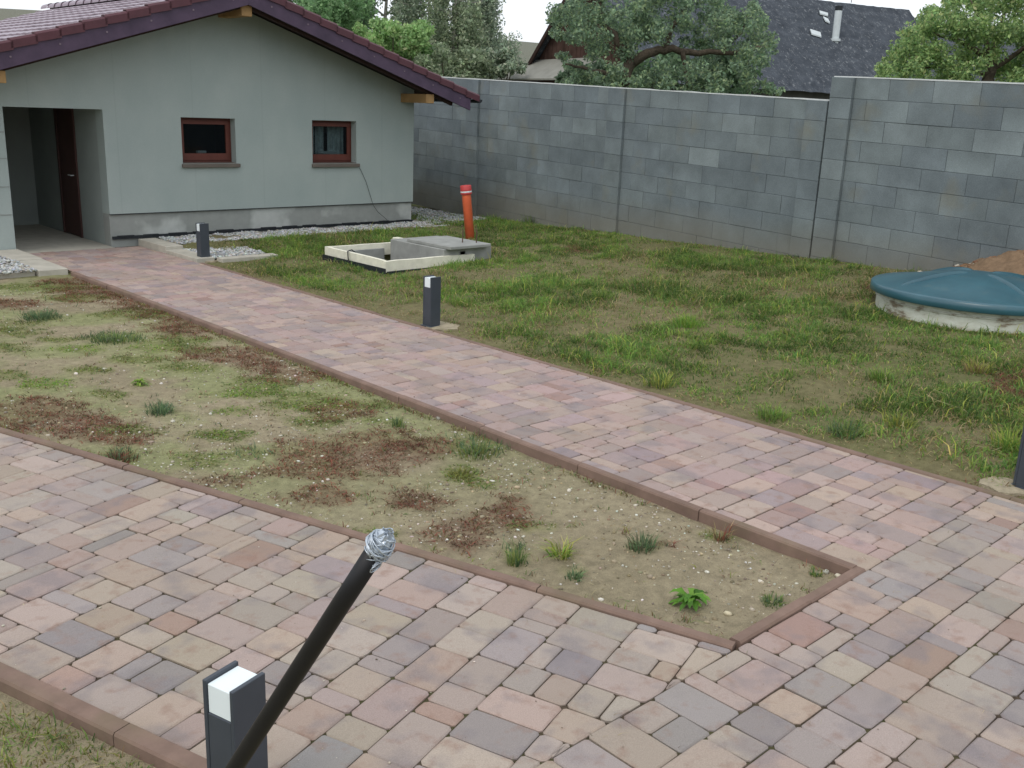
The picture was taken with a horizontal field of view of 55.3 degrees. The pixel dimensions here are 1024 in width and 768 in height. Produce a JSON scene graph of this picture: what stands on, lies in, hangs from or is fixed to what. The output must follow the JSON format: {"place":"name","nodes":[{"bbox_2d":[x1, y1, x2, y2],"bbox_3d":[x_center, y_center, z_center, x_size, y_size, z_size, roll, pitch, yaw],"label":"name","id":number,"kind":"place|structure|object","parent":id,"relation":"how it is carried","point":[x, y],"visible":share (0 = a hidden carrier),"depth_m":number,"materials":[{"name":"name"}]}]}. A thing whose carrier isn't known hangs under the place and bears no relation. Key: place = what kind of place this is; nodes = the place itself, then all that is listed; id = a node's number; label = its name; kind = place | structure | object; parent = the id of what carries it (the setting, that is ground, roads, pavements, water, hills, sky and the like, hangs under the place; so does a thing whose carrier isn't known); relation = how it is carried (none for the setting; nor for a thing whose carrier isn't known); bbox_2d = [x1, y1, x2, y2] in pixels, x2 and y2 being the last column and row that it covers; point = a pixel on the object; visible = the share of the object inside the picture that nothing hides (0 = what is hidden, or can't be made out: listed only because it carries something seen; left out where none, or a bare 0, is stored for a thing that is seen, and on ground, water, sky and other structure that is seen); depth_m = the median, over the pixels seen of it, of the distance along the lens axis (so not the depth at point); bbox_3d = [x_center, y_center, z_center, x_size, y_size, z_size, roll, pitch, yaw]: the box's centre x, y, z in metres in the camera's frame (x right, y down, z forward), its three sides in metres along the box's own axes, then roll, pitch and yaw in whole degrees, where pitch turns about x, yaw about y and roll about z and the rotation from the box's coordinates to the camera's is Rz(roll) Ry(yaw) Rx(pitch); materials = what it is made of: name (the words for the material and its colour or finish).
{"place":"outdoors","nodes":[
{"label":"outdoors","id":0,"kind":"place"},
{"bbox_2d":[0,256,37,278],"bbox_3d":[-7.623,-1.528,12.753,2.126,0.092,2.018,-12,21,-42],"label":"gravel","id":1,"kind":"structure","parent":0,"point":[12,267],"depth_m":12.89,"materials":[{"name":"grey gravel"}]},
{"bbox_2d":[0,8,537,67],"bbox_3d":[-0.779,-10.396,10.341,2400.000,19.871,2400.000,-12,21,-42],"label":"hill","id":2,"kind":"structure","parent":0,"point":[527,49],"depth_m":183.74,"materials":[{"name":"soil"}]},
{"bbox_2d":[293,0,378,33],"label":"bush","id":3,"kind":"object","parent":2,"relation":"on","point":[344,14],"visible":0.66,"depth_m":41.16,"materials":[{"name":"green plant"}]},
{"bbox_2d":[307,0,377,29],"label":"leafy tree","id":4,"kind":"object","parent":2,"relation":"on","point":[365,22],"visible":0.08,"depth_m":45.66,"materials":[{"name":"green plant"}]},
{"bbox_2d":[358,0,427,39],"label":"birch tree","id":5,"kind":"object","parent":2,"relation":"on","point":[386,13],"visible":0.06,"depth_m":49.90,"materials":[{"name":"green plant"}]},
{"bbox_2d":[352,15,436,60],"bbox_3d":[-4.989,-12.048,40.516,3.538,6.181,3.946,0,16,-9],"label":"bush","id":6,"kind":"object","parent":2,"relation":"on","point":[414,37],"visible":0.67,"depth_m":38.90,"materials":[{"name":"green plant"}]},
{"bbox_2d":[389,0,456,58],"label":"birch tree","id":7,"kind":"object","parent":2,"relation":"on","point":[403,8],"visible":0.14,"depth_m":46.17,"materials":[{"name":"green plant"}]},
{"bbox_2d":[412,41,494,79],"bbox_3d":[-2.444,-11.481,40.446,3.642,5.334,4.030,0,16,-8],"label":"bush","id":8,"kind":"object","parent":2,"relation":"on","point":[466,61],"visible":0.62,"depth_m":39.04,"materials":[{"name":"green plant"}]},
{"bbox_2d":[419,0,489,73],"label":"birch tree","id":9,"kind":"object","parent":2,"relation":"on","point":[464,28],"visible":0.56,"depth_m":43.17,"materials":[{"name":"green plant"}]},
{"bbox_2d":[461,0,506,80],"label":"birch tree","id":10,"kind":"object","parent":2,"relation":"on","point":[491,13],"visible":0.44,"depth_m":49.63,"materials":[{"name":"green plant"}]},
{"bbox_2d":[476,46,528,80],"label":"bush","id":11,"kind":"object","parent":2,"relation":"on","point":[506,62],"visible":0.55,"depth_m":40.90,"materials":[{"name":"green plant"}]},
{"bbox_2d":[492,31,525,77],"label":"birch tree","id":12,"kind":"object","parent":2,"relation":"on","point":[509,42],"visible":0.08,"depth_m":55.42,"materials":[{"name":"green plant"}]},
{"bbox_2d":[933,29,1022,81],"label":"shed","id":13,"kind":"structure","parent":2,"relation":"on","point":[1009,50],"depth_m":50.83,"materials":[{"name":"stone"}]},
{"bbox_2d":[0,427,735,767],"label":"side path","id":14,"kind":"structure","parent":0,"point":[154,641],"depth_m":4.40,"materials":[{"name":"stone"}]},
{"bbox_2d":[1,361,1021,763],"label":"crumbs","id":15,"kind":"object","parent":14,"relation":"on","point":[435,607],"visible":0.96,"depth_m":4.79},
{"bbox_2d":[0,0,1016,42],"label":"sky","id":16,"kind":"structure","parent":0,"point":[527,17],"materials":[{"name":"white"}]},
{"bbox_2d":[0,204,1023,767],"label":"ground","id":17,"kind":"structure","parent":0,"point":[636,586],"depth_m":7.35,"materials":[{"name":"soil"}]},
{"bbox_2d":[0,249,41,260],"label":"edging slab","id":18,"kind":"structure","parent":17,"relation":"on","point":[17,254],"depth_m":13.83,"materials":[{"name":"concrete"}]},
{"bbox_2d":[14,308,65,321],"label":"weed plant","id":19,"kind":"object","parent":17,"relation":"on","point":[35,316],"visible":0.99,"depth_m":10.41,"materials":[{"name":"green plant"}]},
{"bbox_2d":[19,259,67,276],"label":"edging slab","id":20,"kind":"structure","parent":17,"relation":"on","point":[43,267],"depth_m":13.02,"materials":[{"name":"concrete"}]},
{"bbox_2d":[0,699,152,767],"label":"verge grass","id":21,"kind":"structure","parent":17,"relation":"on","point":[53,737],"depth_m":3.61,"materials":[{"name":"green plant"}]},
{"bbox_2d":[84,330,144,344],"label":"weed plant","id":22,"kind":"object","parent":17,"relation":"on","point":[112,338],"visible":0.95,"depth_m":9.64,"materials":[{"name":"green plant"}]},
{"bbox_2d":[101,448,138,463],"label":"weed plant","id":23,"kind":"object","parent":17,"relation":"on","point":[121,455],"visible":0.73,"depth_m":6.54,"materials":[{"name":"green plant"}]},
{"bbox_2d":[132,378,147,385],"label":"weed plant","id":24,"kind":"object","parent":17,"relation":"on","point":[139,382],"visible":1,"depth_m":8.23,"materials":[{"name":"green plant"}]},
{"bbox_2d":[143,398,175,416],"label":"weed plant","id":25,"kind":"object","parent":17,"relation":"on","point":[161,409],"visible":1,"depth_m":7.50,"materials":[{"name":"green plant"}]},
{"bbox_2d":[138,238,182,252],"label":"edging slab","id":26,"kind":"structure","parent":17,"relation":"on","point":[159,245],"depth_m":15.21,"materials":[{"name":"concrete"}]},
{"bbox_2d":[16,344,353,441],"bbox_3d":[-2.921,-0.037,8.381,3.453,0.045,1.861,11,18,27],"label":"bright moss","id":27,"kind":"object","parent":17,"relation":"on","point":[26,383],"visible":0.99,"depth_m":8.12,"materials":[{"name":"green plant"}]},
{"bbox_2d":[166,249,214,262],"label":"edging slab","id":28,"kind":"structure","parent":17,"relation":"on","point":[187,254],"depth_m":14.52,"materials":[{"name":"concrete"}]},
{"bbox_3d":[-4.511,-1.793,14.463,0.308,0.106,0.366,-12,21,-42],"label":"lamp footing","id":29,"kind":"object","parent":28,"relation":"on","visible":0},
{"bbox_2d":[196,222,209,256],"bbox_3d":[-4.543,-2.079,14.354,0.175,0.570,0.175,-12,21,-42],"label":"bollard lamp","id":30,"kind":"object","parent":29,"relation":"on","point":[202,239],"visible":0.78,"depth_m":14.30,"materials":[{"name":"metal"}]},
{"bbox_2d":[202,660,267,767],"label":"bollard lamp","id":31,"kind":"object","parent":17,"relation":"on","point":[234,696],"visible":0.96,"depth_m":3.09,"materials":[{"name":"metal"}]},
{"bbox_2d":[0,0,481,252],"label":"house","id":32,"kind":"structure","parent":17,"relation":"on","point":[125,123],"depth_m":16.25,"materials":[{"name":"paint"}]},
{"bbox_2d":[55,108,79,235],"bbox_3d":[-7.348,-3.504,16.157,0.120,2.045,0.700,-12,21,-42],"label":"door","id":33,"kind":"structure","parent":32,"relation":"in","point":[63,116],"depth_m":16.16,"materials":[{"name":"brown wood"}]},
{"bbox_2d":[181,117,240,167],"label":"window","id":34,"kind":"structure","parent":32,"relation":"in","point":[204,140],"depth_m":16.49,"materials":[{"name":"brown wood"}]},
{"bbox_2d":[312,120,359,166],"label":"window","id":35,"kind":"structure","parent":32,"relation":"in","point":[331,140],"depth_m":17.96,"materials":[{"name":"brown wood"}]},
{"bbox_2d":[217,253,277,262],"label":"edging slab","id":36,"kind":"structure","parent":17,"relation":"on","point":[239,258],"depth_m":14.57,"materials":[{"name":"concrete"}]},
{"bbox_2d":[225,527,395,767],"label":"conduit","id":37,"kind":"object","parent":17,"relation":"on","point":[378,549],"visible":1,"depth_m":1.95,"materials":[{"name":"black plastic"}]},
{"bbox_2d":[0,277,688,556],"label":"red weed","id":38,"kind":"object","parent":17,"relation":"on","point":[347,452],"visible":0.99,"depth_m":7.08,"materials":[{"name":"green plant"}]},
{"bbox_2d":[0,280,757,601],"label":"green weed","id":39,"kind":"object","parent":17,"relation":"on","point":[179,347],"visible":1,"depth_m":8.21,"materials":[{"name":"green plant"}]},
{"bbox_2d":[0,339,790,625],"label":"clods","id":40,"kind":"object","parent":17,"relation":"on","point":[610,549],"visible":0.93,"depth_m":6.55,"materials":[{"name":"brown soil"}]},
{"bbox_2d":[322,237,474,274],"bbox_3d":[-1.732,-1.351,14.794,1.631,1.490,1.698,-12,21,-42],"label":"pit frame","id":41,"kind":"object","parent":17,"relation":"on","point":[369,256],"visible":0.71,"depth_m":14.20,"materials":[{"name":"white concrete"}]},
{"bbox_2d":[391,416,406,428],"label":"weed plant","id":42,"kind":"object","parent":17,"relation":"on","point":[399,423],"visible":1,"depth_m":7.42,"materials":[{"name":"green plant"}]},
{"bbox_2d":[2,295,800,604],"bbox_3d":[-3.584,0.138,7.576,4.549,0.107,10.950,-12,21,-42],"label":"dark weed","id":43,"kind":"object","parent":17,"relation":"on","point":[140,338],"visible":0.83,"depth_m":7.20,"materials":[{"name":"green plant"}]},
{"bbox_2d":[0,281,828,630],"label":"pebbles","id":44,"kind":"object","parent":17,"relation":"on","point":[382,479],"visible":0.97,"depth_m":6.44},
{"bbox_2d":[0,294,838,623],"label":"litter","id":45,"kind":"object","parent":17,"relation":"on","point":[372,456],"visible":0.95,"depth_m":6.73,"materials":[{"name":"green plant"}]},
{"bbox_2d":[391,225,490,259],"bbox_3d":[-1.082,-1.635,15.104,0.940,1.718,1.410,-12,21,-42],"label":"concrete chamber","id":46,"kind":"object","parent":17,"relation":"on","point":[416,247],"visible":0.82,"depth_m":14.71,"materials":[{"name":"grey concrete"}]},
{"bbox_2d":[428,321,459,331],"bbox_3d":[-0.778,-0.598,10.732,0.381,0.106,0.464,-12,21,-42],"label":"lamp footing","id":47,"kind":"object","parent":17,"relation":"on","point":[446,326],"visible":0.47,"depth_m":10.63,"materials":[{"name":"beige concrete"}]},
{"bbox_2d":[420,275,440,327],"bbox_3d":[-0.874,-0.891,10.639,0.175,0.570,0.175,-12,21,-42],"label":"bollard lamp","id":48,"kind":"object","parent":47,"relation":"on","point":[431,298],"visible":0.94,"depth_m":10.59,"materials":[{"name":"metal"}]},
{"bbox_2d":[443,466,475,481],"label":"weed plant","id":49,"kind":"object","parent":17,"relation":"on","point":[460,471],"visible":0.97,"depth_m":6.49,"materials":[{"name":"green plant"}]},
{"bbox_2d":[449,295,482,307],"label":"grass tuft","id":50,"kind":"object","parent":17,"relation":"on","point":[458,300],"visible":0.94,"depth_m":11.71,"materials":[{"name":"green plant"}]},
{"bbox_2d":[460,185,473,239],"bbox_3d":[-0.777,-2.931,17.146,0.203,1.112,0.297,-59,62,-72],"label":"orange pipe","id":51,"kind":"object","parent":17,"relation":"on","point":[465,191],"visible":0.94,"depth_m":17.06,"materials":[{"name":"plastic"}]},
{"bbox_2d":[443,437,502,462],"bbox_3d":[-0.282,0.453,6.914,0.490,0.101,0.432,-12,21,-42],"label":"weed plant","id":52,"kind":"object","parent":17,"relation":"on","point":[479,451],"visible":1,"depth_m":6.91,"materials":[{"name":"green plant"}]},
{"bbox_2d":[1,277,1021,635],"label":"kerb weeds","id":53,"kind":"object","parent":17,"relation":"on","point":[323,373],"visible":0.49,"depth_m":7.72,"materials":[{"name":"green plant"}]},
{"bbox_2d":[501,537,530,567],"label":"grass tuft","id":54,"kind":"object","parent":17,"relation":"on","point":[517,561],"visible":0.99,"depth_m":5.26,"materials":[{"name":"green plant"}]},
{"bbox_2d":[520,213,536,223],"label":"grass tuft","id":55,"kind":"object","parent":17,"relation":"on","point":[527,220],"visible":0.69,"depth_m":19.69,"materials":[{"name":"green plant"}]},
{"bbox_2d":[532,535,586,560],"bbox_3d":[0.232,0.899,5.382,0.396,0.114,0.444,4,16,6],"label":"grass tuft","id":56,"kind":"object","parent":17,"relation":"on","point":[555,553],"visible":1,"depth_m":5.39,"materials":[{"name":"green plant"}]},
{"bbox_2d":[564,567,588,582],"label":"grass tuft","id":57,"kind":"object","parent":17,"relation":"on","point":[577,575],"visible":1,"depth_m":5.14,"materials":[{"name":"green plant"}]},
{"bbox_2d":[554,59,631,86],"bbox_3d":[2.080,-6.945,27.317,2.217,4.043,3.662,3,16,3],"label":"bush","id":58,"kind":"object","parent":17,"relation":"on","point":[559,76],"visible":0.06,"depth_m":26.42,"materials":[{"name":"green plant"}]},
{"bbox_2d":[588,289,621,300],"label":"grass tuft","id":59,"kind":"object","parent":17,"relation":"on","point":[606,294],"visible":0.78,"depth_m":12.06,"materials":[{"name":"green plant"}]},
{"bbox_2d":[411,76,829,257],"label":"block wall","id":60,"kind":"structure","parent":17,"relation":"on","point":[728,170],"depth_m":17.39,"materials":[{"name":"concrete"}]},
{"bbox_2d":[624,531,666,553],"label":"weed plant","id":61,"kind":"object","parent":17,"relation":"on","point":[649,547],"visible":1,"depth_m":5.50,"materials":[{"name":"green plant"}]},
{"bbox_2d":[639,368,686,389],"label":"grass tuft","id":62,"kind":"object","parent":17,"relation":"on","point":[664,382],"visible":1,"depth_m":8.69,"materials":[{"name":"green plant"}]},
{"bbox_2d":[545,0,784,96],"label":"fruit tree","id":63,"kind":"object","parent":17,"relation":"on","point":[628,33],"visible":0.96,"depth_m":23.18,"materials":[{"name":"green plant"}]},
{"bbox_2d":[600,37,762,95],"bbox_3d":[4.397,-7.204,27.175,4.757,4.788,3.554,4,16,6],"label":"bush","id":64,"kind":"object","parent":17,"relation":"on","point":[676,59],"visible":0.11,"depth_m":26.47,"materials":[{"name":"green plant"}]},
{"bbox_2d":[669,587,710,611],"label":"weed plant","id":65,"kind":"object","parent":17,"relation":"on","point":[690,598],"visible":1,"depth_m":4.86,"materials":[{"name":"green plant"}]},
{"bbox_2d":[671,310,716,328],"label":"grass tuft","id":66,"kind":"object","parent":17,"relation":"on","point":[685,324],"visible":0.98,"depth_m":10.70,"materials":[{"name":"green plant"}]},
{"bbox_2d":[706,519,739,542],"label":"weed plant","id":67,"kind":"object","parent":17,"relation":"on","point":[723,538],"visible":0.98,"depth_m":5.67,"materials":[{"name":"brown plant"}]},
{"bbox_2d":[723,611,731,615],"bbox_3d":[1.067,1.135,4.827,0.046,0.025,0.032,14,12,9],"label":"pebble","id":68,"kind":"object","parent":17,"relation":"on","point":[727,613],"visible":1,"depth_m":4.82,"materials":[{"name":"beige stone"}]},
{"bbox_2d":[760,590,789,608],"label":"grass tuft","id":69,"kind":"object","parent":17,"relation":"on","point":[770,599],"visible":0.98,"depth_m":4.96,"materials":[{"name":"green plant"}]},
{"bbox_2d":[753,400,803,424],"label":"grass tuft","id":70,"kind":"object","parent":17,"relation":"on","point":[776,412],"visible":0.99,"depth_m":7.85,"materials":[{"name":"green plant"}]},
{"bbox_2d":[535,496,1023,767],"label":"forecourt","id":71,"kind":"structure","parent":17,"relation":"on","point":[762,703],"depth_m":4.19,"materials":[{"name":"beige stone"}]},
{"bbox_2d":[808,566,823,576],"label":"grass tuft","id":72,"kind":"object","parent":17,"relation":"on","point":[819,575],"visible":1,"depth_m":5.27,"materials":[{"name":"green plant"}]},
{"bbox_2d":[825,414,868,440],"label":"grass tuft","id":73,"kind":"object","parent":17,"relation":"on","point":[849,428],"visible":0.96,"depth_m":7.51,"materials":[{"name":"green plant"}]},
{"bbox_2d":[859,364,913,383],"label":"grass tuft","id":74,"kind":"object","parent":17,"relation":"on","point":[879,374],"visible":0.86,"depth_m":8.90,"materials":[{"name":"green plant"}]},
{"bbox_2d":[877,406,930,428],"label":"grass tuft","id":75,"kind":"object","parent":17,"relation":"on","point":[895,421],"visible":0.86,"depth_m":7.69,"materials":[{"name":"green plant"}]},
{"bbox_2d":[810,76,1023,271],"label":"block wall","id":76,"kind":"structure","parent":17,"relation":"on","point":[924,174],"depth_m":13.35,"materials":[{"name":"concrete"}]},
{"bbox_2d":[870,267,1023,333],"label":"water tank","id":77,"kind":"object","parent":17,"relation":"on","point":[959,297],"visible":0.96,"depth_m":10.76,"materials":[{"name":"plastic"}]},
{"bbox_2d":[873,0,1023,82],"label":"walnut tree","id":78,"kind":"object","parent":17,"relation":"on","point":[932,21],"visible":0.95,"depth_m":23.38,"materials":[{"name":"green plant"}]},
{"bbox_2d":[957,356,995,374],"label":"grass tuft","id":79,"kind":"object","parent":17,"relation":"on","point":[981,369],"visible":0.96,"depth_m":9.09,"materials":[{"name":"green plant"}]},
{"bbox_2d":[956,250,1023,274],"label":"dirt heap","id":80,"kind":"object","parent":17,"relation":"on","point":[1011,261],"visible":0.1,"depth_m":12.14,"materials":[{"name":"soil"}]},
{"bbox_2d":[917,250,1023,271],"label":"clods","id":81,"kind":"object","parent":80,"relation":"on","point":[975,261],"visible":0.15,"depth_m":12.66,"materials":[{"name":"brown soil"}]},
{"bbox_2d":[975,421,1022,453],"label":"grass tuft","id":82,"kind":"object","parent":17,"relation":"on","point":[1007,437],"visible":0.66,"depth_m":7.25,"materials":[{"name":"green plant"}]},
{"bbox_2d":[978,477,1023,496],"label":"lamp footing","id":83,"kind":"object","parent":17,"relation":"on","point":[1010,490],"visible":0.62,"depth_m":6.55,"materials":[{"name":"beige concrete"}]},
{"bbox_2d":[1011,426,1023,489],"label":"bollard lamp","id":84,"kind":"object","parent":83,"relation":"on","point":[1018,480],"visible":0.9,"depth_m":6.51,"materials":[{"name":"metal"}]},
{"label":"gravel bed","id":85,"kind":"structure","parent":17,"relation":"on","visible":0},
{"bbox_2d":[159,220,452,243],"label":"gravel","id":86,"kind":"structure","parent":85,"relation":"on","point":[185,239],"depth_m":16.98,"materials":[{"name":"grey gravel"}]},
{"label":"gravel bed","id":87,"kind":"structure","parent":17,"relation":"on","visible":0},
{"bbox_2d":[183,246,264,258],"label":"gravel","id":88,"kind":"structure","parent":87,"relation":"on","point":[219,252],"depth_m":14.95,"materials":[{"name":"grey gravel"}]},
{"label":"gravel bed","id":89,"kind":"structure","parent":17,"relation":"on","visible":0},
{"bbox_2d":[411,207,484,222],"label":"gravel","id":90,"kind":"structure","parent":89,"relation":"on","point":[430,212],"depth_m":20.75,"materials":[{"name":"grey gravel"}]},
{"bbox_2d":[29,246,1023,574],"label":"path","id":91,"kind":"structure","parent":0,"point":[811,500],"depth_m":7.54,"materials":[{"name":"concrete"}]},
{"bbox_2d":[3,316,1022,765],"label":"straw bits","id":92,"kind":"object","parent":91,"relation":"on","point":[367,600],"visible":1,"depth_m":5.01,"materials":[{"name":"beige plant"}]},
{"bbox_2d":[211,204,1023,495],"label":"lawn grass","id":93,"kind":"structure","parent":0,"point":[662,289],"depth_m":11.20,"materials":[{"name":"green plant"}]},
{"bbox_2d":[496,0,955,100],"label":"barn","id":94,"kind":"structure","parent":0,"point":[821,43],"depth_m":43.95,"materials":[{"name":"paint"}]}
]}

